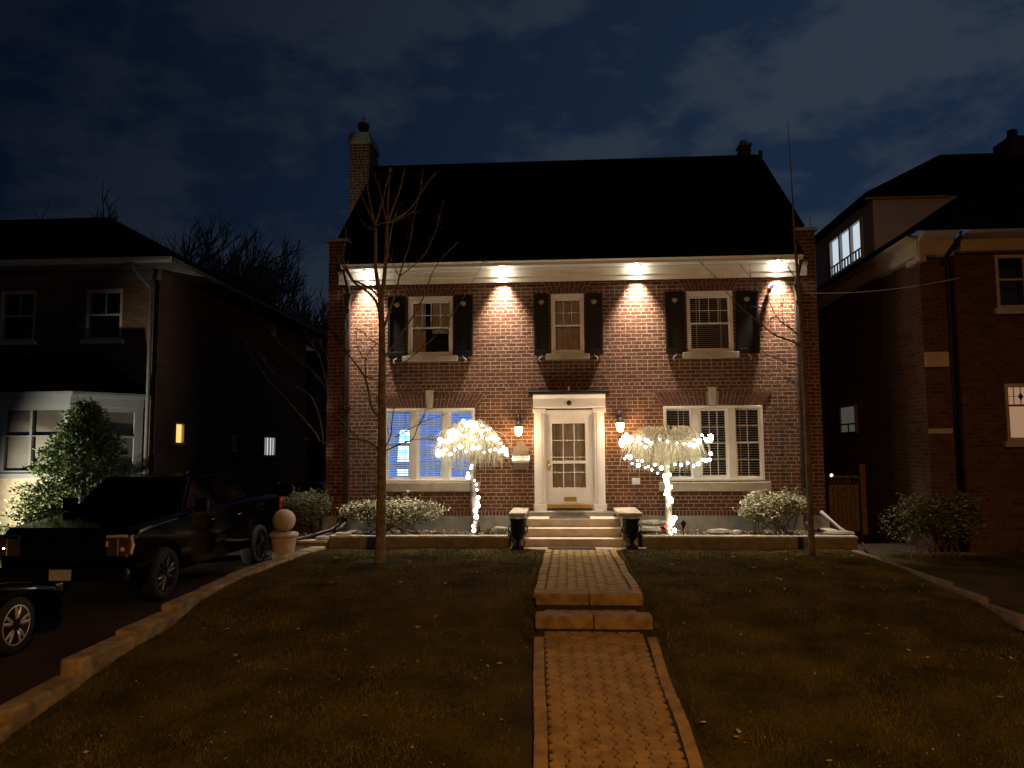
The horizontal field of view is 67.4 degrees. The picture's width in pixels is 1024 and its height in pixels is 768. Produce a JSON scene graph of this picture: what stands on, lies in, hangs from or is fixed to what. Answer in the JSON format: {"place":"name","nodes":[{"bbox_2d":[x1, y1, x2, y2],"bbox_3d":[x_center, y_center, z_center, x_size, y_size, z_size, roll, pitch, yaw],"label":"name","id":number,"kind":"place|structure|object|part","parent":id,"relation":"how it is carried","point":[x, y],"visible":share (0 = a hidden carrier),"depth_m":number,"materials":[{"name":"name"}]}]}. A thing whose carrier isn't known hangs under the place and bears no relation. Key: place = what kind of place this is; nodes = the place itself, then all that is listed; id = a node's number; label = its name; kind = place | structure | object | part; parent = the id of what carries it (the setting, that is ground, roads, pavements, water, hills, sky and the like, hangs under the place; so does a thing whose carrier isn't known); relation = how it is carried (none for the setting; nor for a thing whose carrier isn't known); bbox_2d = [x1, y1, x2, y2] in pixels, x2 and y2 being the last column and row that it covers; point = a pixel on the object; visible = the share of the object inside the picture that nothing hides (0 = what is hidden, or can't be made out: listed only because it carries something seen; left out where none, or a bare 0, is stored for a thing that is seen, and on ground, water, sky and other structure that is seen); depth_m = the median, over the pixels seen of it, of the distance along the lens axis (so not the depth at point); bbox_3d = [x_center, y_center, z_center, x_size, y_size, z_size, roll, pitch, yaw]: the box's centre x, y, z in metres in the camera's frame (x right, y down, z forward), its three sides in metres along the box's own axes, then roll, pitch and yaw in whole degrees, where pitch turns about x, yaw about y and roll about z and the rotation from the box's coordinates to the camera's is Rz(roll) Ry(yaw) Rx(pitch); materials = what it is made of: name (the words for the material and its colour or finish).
{"place":"outdoors","nodes":[
{"label":"outdoors","id":0,"kind":"place"},
{"bbox_2d":[0,396,142,533],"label":"spruce tree","id":1,"kind":"object","parent":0,"point":[89,431],"visible":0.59,"depth_m":14.43,"materials":[{"name":"green plant"}]},
{"bbox_2d":[0,526,321,704],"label":"driveway","id":2,"kind":"structure","parent":0,"point":[91,613],"depth_m":10.61,"materials":[{"name":"grey asphalt"}]},
{"bbox_2d":[0,581,63,654],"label":"parked car","id":3,"kind":"object","parent":2,"relation":"on","point":[24,605],"visible":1,"depth_m":9.08,"materials":[{"name":"black paint"}]},
{"bbox_2d":[0,471,282,600],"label":"pickup truck","id":4,"kind":"object","parent":2,"relation":"on","point":[150,534],"visible":0.94,"depth_m":12.13,"materials":[{"name":"black paint"}]},
{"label":"window","id":5,"kind":"part","parent":4,"relation":"part of","materials":[{"name":"black glass"}]},
{"bbox_2d":[269,531,298,558],"bbox_3d":[-4.344,3.139,14.597,0.550,0.645,0.550,-1,-5,4],"label":"stone pedestal","id":6,"kind":"object","parent":2,"relation":"on","point":[283,543],"visible":0.83,"depth_m":14.41,"materials":[{"name":"beige stone"}]},
{"bbox_2d":[272,509,295,531],"bbox_3d":[-4.347,2.603,14.644,0.430,0.430,0.430,-1,-5,4],"label":"stone ball","id":7,"kind":"object","parent":6,"relation":"on","point":[283,520],"visible":1,"depth_m":14.50,"materials":[{"name":"beige stone"}]},
{"bbox_2d":[0,217,327,557],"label":"neighbour house","id":8,"kind":"structure","parent":0,"point":[139,337],"depth_m":17.73,"materials":[{"name":"beige brick"}]},
{"bbox_2d":[0,290,36,345],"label":"window","id":9,"kind":"structure","parent":8,"relation":"in","point":[18,308],"depth_m":17.80,"materials":[{"name":"black glass"}]},
{"bbox_2d":[0,406,142,473],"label":"bay window","id":10,"kind":"structure","parent":8,"relation":"in","point":[4,411],"depth_m":16.13,"materials":[{"name":"black glass"}]},
{"bbox_2d":[80,289,123,343],"bbox_3d":[-9.195,-1.503,17.620,0.980,1.260,0.715,-1,-5,4],"label":"window","id":11,"kind":"structure","parent":8,"relation":"in","point":[104,306],"depth_m":17.69,"materials":[{"name":"black glass"}]},
{"bbox_2d":[173,422,185,444],"bbox_3d":[-7.856,1.174,18.076,0.130,0.530,0.500,-1,-5,4],"label":"window","id":12,"kind":"structure","parent":8,"relation":"in","point":[179,428],"depth_m":18.12,"materials":[{"name":"yellow glass"}]},
{"bbox_2d":[231,435,237,451],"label":"window","id":13,"kind":"structure","parent":8,"relation":"in","point":[234,437],"depth_m":21.17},
{"bbox_2d":[262,436,276,456],"bbox_3d":[-7.488,1.930,23.644,0.130,0.630,0.990,-1,-5,4],"label":"window","id":14,"kind":"structure","parent":8,"relation":"in","point":[269,442],"depth_m":23.64,"materials":[{"name":"white glass"}]},
{"bbox_2d":[268,480,325,533],"bbox_3d":[-5.729,3.352,20.747,2.100,1.410,4.725,-1,-5,4],"label":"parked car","id":15,"kind":"object","parent":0,"point":[284,489],"visible":0.11,"depth_m":20.36,"materials":[{"name":"black paint"}]},
{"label":"window","id":16,"kind":"part","parent":15,"relation":"part of","materials":[{"name":"black glass"}]},
{"bbox_2d":[298,532,334,538],"bbox_3d":[-4.150,3.255,16.485,1.000,0.039,1.800,-1,-5,4],"label":"flower bed","id":17,"kind":"object","parent":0,"point":[328,534],"visible":0.1,"depth_m":16.74,"materials":[{"name":"soil"}]},
{"bbox_2d":[280,485,332,536],"bbox_3d":[-4.329,2.667,16.173,1.173,1.131,1.045,-4,-6,34],"label":"yew shrub","id":18,"kind":"object","parent":17,"relation":"on","point":[303,507],"visible":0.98,"depth_m":16.07,"materials":[{"name":"green plant"}]},
{"bbox_2d":[0,546,1023,767],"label":"front lawn","id":19,"kind":"structure","parent":0,"point":[522,725],"depth_m":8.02,"materials":[{"name":"green plant"}]},
{"bbox_2d":[359,560,381,565],"bbox_3d":[-2.272,3.077,13.159,1.040,0.032,1.040,-1,-5,4],"label":"mulch ring","id":20,"kind":"object","parent":19,"relation":"on","point":[370,561],"visible":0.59,"depth_m":13.24,"materials":[{"name":"soil"}]},
{"bbox_2d":[243,165,485,562],"bbox_3d":[-2.777,-0.454,13.579,4.936,7.214,0.701,-2,-5,16],"label":"bare tree","id":21,"kind":"object","parent":20,"relation":"on","point":[380,548],"visible":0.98,"depth_m":13.47,"materials":[{"name":"brown plant"}]},
{"bbox_2d":[75,548,1016,767],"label":"fallen leaves","id":22,"kind":"object","parent":19,"relation":"on","point":[86,751],"visible":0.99,"depth_m":8.41,"materials":[{"name":"brown plant"}]},
{"bbox_2d":[509,507,642,546],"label":"front steps","id":23,"kind":"structure","parent":19,"relation":"on","point":[600,529],"depth_m":15.49,"materials":[{"name":"stone"}]},
{"bbox_2d":[549,516,589,518],"bbox_3d":[1.202,2.783,16.035,0.850,0.012,0.480,-1,-5,4],"label":"door mat","id":24,"kind":"object","parent":23,"relation":"on","point":[569,517],"depth_m":15.91,"materials":[{"name":"rubber"}]},
{"bbox_2d":[510,547,646,552],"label":"landing slab","id":25,"kind":"structure","parent":19,"relation":"on","point":[543,549],"depth_m":14.82,"materials":[{"name":"stone"}]},
{"bbox_2d":[508,517,527,549],"bbox_3d":[0.117,2.915,14.968,0.348,0.600,0.348,-4,-6,36],"label":"planter urn","id":26,"kind":"object","parent":25,"relation":"on","point":[517,525],"visible":0.98,"depth_m":14.87,"materials":[{"name":"black paint"}]},
{"bbox_2d":[548,547,595,548],"bbox_3d":[1.156,3.175,14.867,0.920,0.018,0.300,-1,-5,4],"label":"door mat","id":27,"kind":"object","parent":25,"relation":"on","point":[571,548],"depth_m":14.75,"materials":[{"name":"rubber"}]},
{"bbox_2d":[621,517,641,549],"bbox_3d":[2.314,2.890,14.847,0.348,0.600,0.348,4,-7,-41],"label":"planter urn","id":28,"kind":"object","parent":25,"relation":"on","point":[631,525],"visible":0.99,"depth_m":14.74,"materials":[{"name":"black paint"}]},
{"bbox_2d":[538,552,688,767],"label":"walk bedding","id":29,"kind":"object","parent":19,"relation":"on","point":[673,724],"visible":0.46,"depth_m":7.22,"materials":[{"name":"brown sand"}]},
{"bbox_2d":[544,550,686,767],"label":"paved walk","id":30,"kind":"structure","parent":29,"relation":"on","point":[588,570],"depth_m":7.63,"materials":[{"name":"brick"}]},
{"bbox_2d":[535,589,642,611],"bbox_3d":[1.028,2.931,10.280,1.420,0.300,0.320,-1,-5,4],"label":"walk step","id":31,"kind":"object","parent":30,"relation":"on","point":[579,600],"visible":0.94,"depth_m":10.14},
{"bbox_2d":[535,611,652,636],"bbox_3d":[1.013,3.019,9.569,1.440,0.300,0.320,-1,-5,4],"label":"walk step","id":32,"kind":"object","parent":30,"relation":"on","point":[603,622],"visible":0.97,"depth_m":9.43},
{"bbox_2d":[532,549,703,767],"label":"walk border","id":33,"kind":"object","parent":29,"relation":"on","point":[540,747],"visible":0.83,"depth_m":7.55,"materials":[{"name":"stone"}]},
{"bbox_2d":[698,128,819,556],"bbox_3d":[4.688,-0.941,14.415,2.272,8.172,0.496,-2,-5,14],"label":"bare tree","id":34,"kind":"object","parent":19,"relation":"on","point":[811,534],"visible":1,"depth_m":14.10,"materials":[{"name":"brown plant"}]},
{"bbox_2d":[0,0,1023,325],"label":"sky","id":35,"kind":"structure","parent":0,"point":[243,111],"materials":[{"name":"blue"}]},
{"bbox_2d":[322,117,829,546],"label":"brick house","id":36,"kind":"structure","parent":0,"point":[569,330],"depth_m":17.12,"materials":[{"name":"red brick"}]},
{"bbox_2d":[408,296,452,355],"bbox_3d":[-1.820,-1.281,17.639,1.010,1.350,0.651,-1,-5,4],"label":"window","id":37,"kind":"structure","parent":36,"relation":"in","point":[433,313],"depth_m":17.51,"materials":[{"name":"glass"}]},
{"bbox_2d":[386,408,474,481],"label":"window","id":38,"kind":"structure","parent":36,"relation":"in","point":[411,461],"depth_m":17.22,"materials":[{"name":"blue glass"}]},
{"bbox_2d":[514,411,522,438],"bbox_3d":[0.144,0.893,16.855,0.210,0.637,0.315,-1,-5,4],"label":"wall lantern","id":39,"kind":"object","parent":36,"relation":"attached to","point":[518,426],"depth_m":16.75,"materials":[{"name":"glass"}]},
{"bbox_2d":[512,441,529,468],"bbox_3d":[0.194,1.566,16.876,0.380,0.620,0.150,-1,-5,4],"label":"mailbox","id":40,"kind":"object","parent":36,"relation":"attached to","point":[520,457],"visible":0.97,"depth_m":16.90,"materials":[{"name":"metal"}]},
{"bbox_2d":[551,293,583,353],"bbox_3d":[1.245,-1.336,17.235,0.730,1.350,0.237,-1,-5,4],"label":"window","id":41,"kind":"structure","parent":36,"relation":"in","point":[567,310],"depth_m":17.29,"materials":[{"name":"white paint"}]},
{"bbox_2d":[546,416,591,507],"bbox_3d":[1.253,1.712,16.877,0.970,2.005,0.189,-1,-5,4],"label":"front door","id":42,"kind":"structure","parent":36,"relation":"in","point":[569,482],"depth_m":16.91,"materials":[{"name":"white paint"}]},
{"bbox_2d":[615,406,624,434],"bbox_3d":[2.349,0.797,16.719,0.210,0.637,0.315,-1,-5,4],"label":"wall lantern","id":43,"kind":"object","parent":36,"relation":"attached to","point":[620,422],"depth_m":16.61,"materials":[{"name":"glass"}]},
{"bbox_2d":[632,478,639,484],"bbox_3d":[2.698,2.118,16.711,0.175,0.140,0.056,-1,-5,4],"label":"utility box","id":44,"kind":"object","parent":36,"relation":"attached to","point":[635,481],"visible":1,"depth_m":16.68,"materials":[{"name":"metal"}]},
{"bbox_2d":[686,291,733,351],"bbox_3d":[4.382,-1.350,17.239,1.000,1.360,0.651,-1,-5,4],"label":"window","id":45,"kind":"structure","parent":36,"relation":"in","point":[709,313],"depth_m":17.12,"materials":[{"name":"white paint"}]},
{"bbox_2d":[663,405,764,480],"bbox_3d":[4.413,1.322,17.150,2.130,1.620,0.961,-1,-5,4],"label":"window","id":46,"kind":"structure","parent":36,"relation":"in","point":[736,447],"depth_m":16.81,"materials":[{"name":"white paint"}]},
{"bbox_2d":[853,531,937,551],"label":"side path","id":47,"kind":"structure","parent":0,"point":[871,541],"depth_m":16.44,"materials":[{"name":"concrete"}]},
{"bbox_2d":[858,464,867,534],"bbox_3d":[8.367,2.753,18.305,0.120,1.700,0.120,-1,-5,4],"label":"gate post","id":48,"kind":"object","parent":47,"relation":"on","point":[863,500],"visible":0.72,"depth_m":18.26,"materials":[{"name":"brown wood"}]},
{"bbox_2d":[828,475,859,530],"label":"garden gate","id":49,"kind":"structure","parent":48,"relation":"attached to","point":[844,507],"depth_m":18.34,"materials":[{"name":"brown wood"}]},
{"bbox_2d":[858,549,1023,630],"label":"neighbour lawn","id":50,"kind":"structure","parent":0,"point":[996,578],"depth_m":12.64,"materials":[{"name":"green plant"}]},
{"bbox_2d":[861,542,885,560],"bbox_3d":[6.561,3.070,13.995,0.119,0.140,2.036,-2,-5,14],"label":"drain pipe","id":51,"kind":"object","parent":50,"relation":"on","point":[866,548],"visible":0.71,"depth_m":14.14,"materials":[{"name":"grey plastic"}]},
{"bbox_2d":[873,489,989,557],"bbox_3d":[7.683,2.568,14.170,1.992,1.273,1.303,-1,-5,4],"label":"dark shrub","id":52,"kind":"object","parent":50,"relation":"on","point":[937,516],"visible":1,"depth_m":13.95,"materials":[{"name":"green plant"}]},
{"bbox_2d":[851,550,1023,629],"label":"lawn edging","id":53,"kind":"object","parent":50,"relation":"on","point":[1014,619],"visible":0.44,"depth_m":10.12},
{"bbox_3d":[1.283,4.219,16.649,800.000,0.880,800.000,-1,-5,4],"label":"ground","id":54,"kind":"structure","parent":0,"visible":0},
{"bbox_2d":[33,180,244,268],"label":"background tree","id":55,"kind":"object","parent":54,"relation":"on","point":[206,234],"visible":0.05,"depth_m":48.43,"materials":[{"name":"brown plant"}]},
{"bbox_2d":[0,546,325,743],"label":"kerb wall","id":56,"kind":"structure","parent":54,"relation":"on","point":[77,669],"depth_m":8.42,"materials":[{"name":"stone"}]},
{"bbox_2d":[165,221,305,304],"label":"background tree","id":57,"kind":"object","parent":54,"relation":"on","point":[235,275],"visible":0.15,"depth_m":47.33,"materials":[{"name":"brown plant"}]},
{"bbox_2d":[186,239,302,288],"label":"background tree","id":58,"kind":"object","parent":54,"relation":"on","point":[222,269],"visible":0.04,"depth_m":48.57,"materials":[{"name":"brown plant"}]},
{"bbox_2d":[243,230,327,339],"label":"background tree","id":59,"kind":"object","parent":54,"relation":"on","point":[277,284],"visible":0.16,"depth_m":43.66,"materials":[{"name":"brown plant"}]},
{"bbox_2d":[280,294,327,353],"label":"background tree","id":60,"kind":"object","parent":54,"relation":"on","point":[308,322],"visible":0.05,"depth_m":43.26,"materials":[{"name":"brown plant"}]},
{"bbox_2d":[295,539,328,551],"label":"side wall","id":61,"kind":"structure","parent":54,"relation":"on","point":[303,544],"depth_m":15.35,"materials":[{"name":"beige stone"}]},
{"bbox_2d":[296,518,346,540],"bbox_3d":[-4.023,2.979,15.662,1.494,0.415,0.100,5,-7,-44],"label":"drain pipe","id":62,"kind":"object","parent":61,"relation":"on","point":[323,531],"visible":0.77,"depth_m":15.76,"materials":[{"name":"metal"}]},
{"bbox_2d":[315,535,329,539],"bbox_3d":[-3.792,3.103,15.469,0.328,0.099,0.299,-1,-5,4],"label":"rock","id":63,"kind":"object","parent":61,"relation":"on","point":[323,537],"visible":0.95,"depth_m":15.37,"materials":[{"name":"grey stone"}]},
{"bbox_2d":[304,429,325,479],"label":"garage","id":64,"kind":"structure","parent":54,"relation":"on","point":[315,460],"depth_m":29.43,"materials":[{"name":"black"}]},
{"bbox_2d":[303,315,327,358],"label":"background tree","id":65,"kind":"object","parent":54,"relation":"on","point":[322,342],"visible":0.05,"depth_m":41.03,"materials":[{"name":"brown plant"}]},
{"bbox_2d":[305,342,326,430],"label":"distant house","id":66,"kind":"structure","parent":54,"relation":"on","point":[314,385],"depth_m":37.20,"materials":[{"name":"black"}]},
{"bbox_2d":[329,530,508,548],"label":"bed wall","id":67,"kind":"structure","parent":54,"relation":"on","point":[360,541],"depth_m":15.31,"materials":[{"name":"beige stone"}]},
{"bbox_2d":[335,532,351,534],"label":"rock","id":68,"kind":"object","parent":67,"relation":"on","point":[343,533],"visible":1,"depth_m":15.45,"materials":[{"name":"grey stone"}]},
{"bbox_2d":[351,529,510,535],"bbox_3d":[-1.756,3.164,16.186,3.420,0.083,1.380,-1,-5,4],"label":"flower bed","id":69,"kind":"object","parent":67,"relation":"in","point":[443,533],"visible":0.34,"depth_m":16.36,"materials":[{"name":"soil"}]},
{"bbox_2d":[336,490,450,534],"bbox_3d":[-2.477,2.695,16.023,2.417,0.912,1.064,-1,-5,4],"label":"hedge shrub","id":70,"kind":"object","parent":69,"relation":"on","point":[401,511],"visible":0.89,"depth_m":15.87,"materials":[{"name":"green plant"}]},
{"bbox_2d":[431,418,512,533],"bbox_3d":[-0.869,1.945,16.353,1.774,2.456,1.493,-1,-5,4],"label":"weeping tree","id":71,"kind":"object","parent":69,"relation":"on","point":[467,443],"visible":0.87,"depth_m":16.18,"materials":[{"name":"white plant"}]},
{"bbox_2d":[436,419,507,531],"bbox_3d":[-0.845,1.925,16.155,1.536,2.366,1.051,-1,-5,4],"label":"light string","id":72,"kind":"object","parent":71,"relation":"attached to","point":[475,510],"visible":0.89,"depth_m":16.03,"materials":[{"name":"white glass"}]},
{"bbox_2d":[483,527,509,536],"bbox_3d":[-0.316,3.050,15.730,0.545,0.193,0.688,-1,-5,4],"label":"ground cover","id":73,"kind":"object","parent":69,"relation":"on","point":[489,531],"visible":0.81,"depth_m":15.67,"materials":[{"name":"green plant"}]},
{"bbox_2d":[493,526,510,532],"bbox_3d":[-0.216,3.060,16.144,0.415,0.141,0.264,-1,-5,4],"label":"rock","id":74,"kind":"object","parent":69,"relation":"on","point":[498,527],"visible":0.57,"depth_m":16.07,"materials":[{"name":"grey stone"}]},
{"bbox_2d":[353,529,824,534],"bbox_3d":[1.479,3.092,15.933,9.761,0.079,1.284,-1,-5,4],"label":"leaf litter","id":75,"kind":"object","parent":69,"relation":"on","point":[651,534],"visible":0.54,"depth_m":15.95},
{"bbox_2d":[642,528,857,550],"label":"bed wall","id":76,"kind":"structure","parent":54,"relation":"on","point":[755,542],"depth_m":14.90,"materials":[{"name":"beige stone"}]},
{"bbox_2d":[640,529,827,534],"bbox_3d":[4.591,3.088,15.777,3.900,0.082,1.380,-1,-5,4],"label":"flower bed","id":77,"kind":"object","parent":76,"relation":"in","point":[702,532],"visible":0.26,"depth_m":16.04,"materials":[{"name":"soil"}]},
{"bbox_2d":[639,526,661,532],"bbox_3d":[2.845,3.011,15.898,0.503,0.151,0.332,-1,-5,4],"label":"rock","id":78,"kind":"object","parent":77,"relation":"on","point":[650,529],"visible":0.95,"depth_m":15.78,"materials":[{"name":"grey stone"}]},
{"bbox_2d":[639,519,661,525],"bbox_3d":[2.891,2.891,16.036,0.479,0.125,0.297,-1,-5,4],"label":"rock","id":79,"kind":"object","parent":78,"relation":"on","point":[655,522],"visible":0.99,"depth_m":15.94,"materials":[{"name":"beige stone"}]},
{"bbox_2d":[652,521,674,529],"bbox_3d":[3.196,2.979,16.179,0.492,0.194,0.323,-1,-5,4],"label":"rock","id":80,"kind":"object","parent":77,"relation":"on","point":[662,525],"visible":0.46,"depth_m":16.06,"materials":[{"name":"grey stone"}]},
{"bbox_2d":[619,424,710,534],"bbox_3d":[3.171,1.972,15.823,1.902,2.257,1.587,-1,-5,4],"label":"weeping tree","id":81,"kind":"object","parent":77,"relation":"on","point":[665,450],"visible":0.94,"depth_m":15.69,"materials":[{"name":"white plant"}]},
{"bbox_2d":[619,433,712,534],"bbox_3d":[3.162,2.013,15.490,1.915,2.078,0.843,-1,-5,4],"label":"light string","id":82,"kind":"object","parent":81,"relation":"attached to","point":[625,439],"visible":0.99,"depth_m":15.54,"materials":[{"name":"white plastic"}]},
{"bbox_2d":[680,520,685,534],"bbox_3d":[3.433,2.908,15.415,0.120,0.350,0.120,-1,-5,4],"label":"path light","id":83,"kind":"object","parent":77,"relation":"on","point":[682,523],"visible":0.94,"depth_m":15.39,"materials":[{"name":"black paint"}]},
{"bbox_2d":[706,528,729,534],"bbox_3d":[4.219,3.010,15.657,0.504,0.125,0.378,-1,-5,4],"label":"rock","id":84,"kind":"object","parent":77,"relation":"on","point":[719,531],"visible":0.86,"depth_m":15.54,"materials":[{"name":"grey stone"}]},
{"bbox_2d":[730,530,743,534],"bbox_3d":[4.559,3.007,15.534,0.294,0.112,0.284,-1,-5,4],"label":"rock","id":85,"kind":"object","parent":77,"relation":"on","point":[736,532],"visible":0.76,"depth_m":15.44,"materials":[{"name":"beige stone"}]},
{"bbox_2d":[729,485,806,534],"bbox_3d":[5.232,2.559,15.568,1.574,1.006,1.181,-1,-5,4],"label":"variegated shrub","id":86,"kind":"object","parent":77,"relation":"on","point":[783,505],"visible":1,"depth_m":15.41,"materials":[{"name":"green plant"}]},
{"bbox_2d":[823,530,853,534],"bbox_3d":[6.439,2.928,15.116,0.611,0.087,0.378,-1,-5,4],"label":"rock","id":87,"kind":"object","parent":76,"relation":"on","point":[837,532],"visible":0.87,"depth_m":15.01,"materials":[{"name":"grey stone"}]},
{"bbox_2d":[819,510,858,540],"bbox_3d":[6.603,2.848,15.499,0.120,0.546,0.828,3,-6,-33],"label":"drain pipe","id":88,"kind":"object","parent":76,"relation":"on","point":[830,520],"visible":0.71,"depth_m":15.62,"materials":[{"name":"white metal"}]},
{"bbox_2d":[814,129,1023,551],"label":"neighbour house","id":89,"kind":"structure","parent":54,"relation":"on","point":[922,388],"depth_m":16.28,"materials":[{"name":"brick"}]},
{"bbox_2d":[839,403,857,433],"bbox_3d":[8.660,0.901,19.760,0.080,0.740,1.130,-1,-5,4],"label":"window","id":90,"kind":"structure","parent":89,"relation":"in","point":[848,414],"depth_m":19.72,"materials":[{"name":"white glass"}]},
{"bbox_2d":[801,277,959,293],"bbox_3d":[7.631,-2.014,16.082,3.057,0.136,0.015,-3,-6,25],"label":"overhead cable","id":91,"kind":"object","parent":89,"relation":"attached to","point":[894,288],"visible":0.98,"depth_m":15.93,"materials":[{"name":"black rubber"}]},
{"bbox_2d":[993,252,1023,314],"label":"window","id":92,"kind":"structure","parent":89,"relation":"in","point":[1009,269],"depth_m":16.31,"materials":[{"name":"black glass"}]},
{"bbox_2d":[1003,383,1023,446],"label":"window","id":93,"kind":"structure","parent":89,"relation":"in","point":[1013,393],"depth_m":15.60,"materials":[{"name":"white glass"}]}
]}

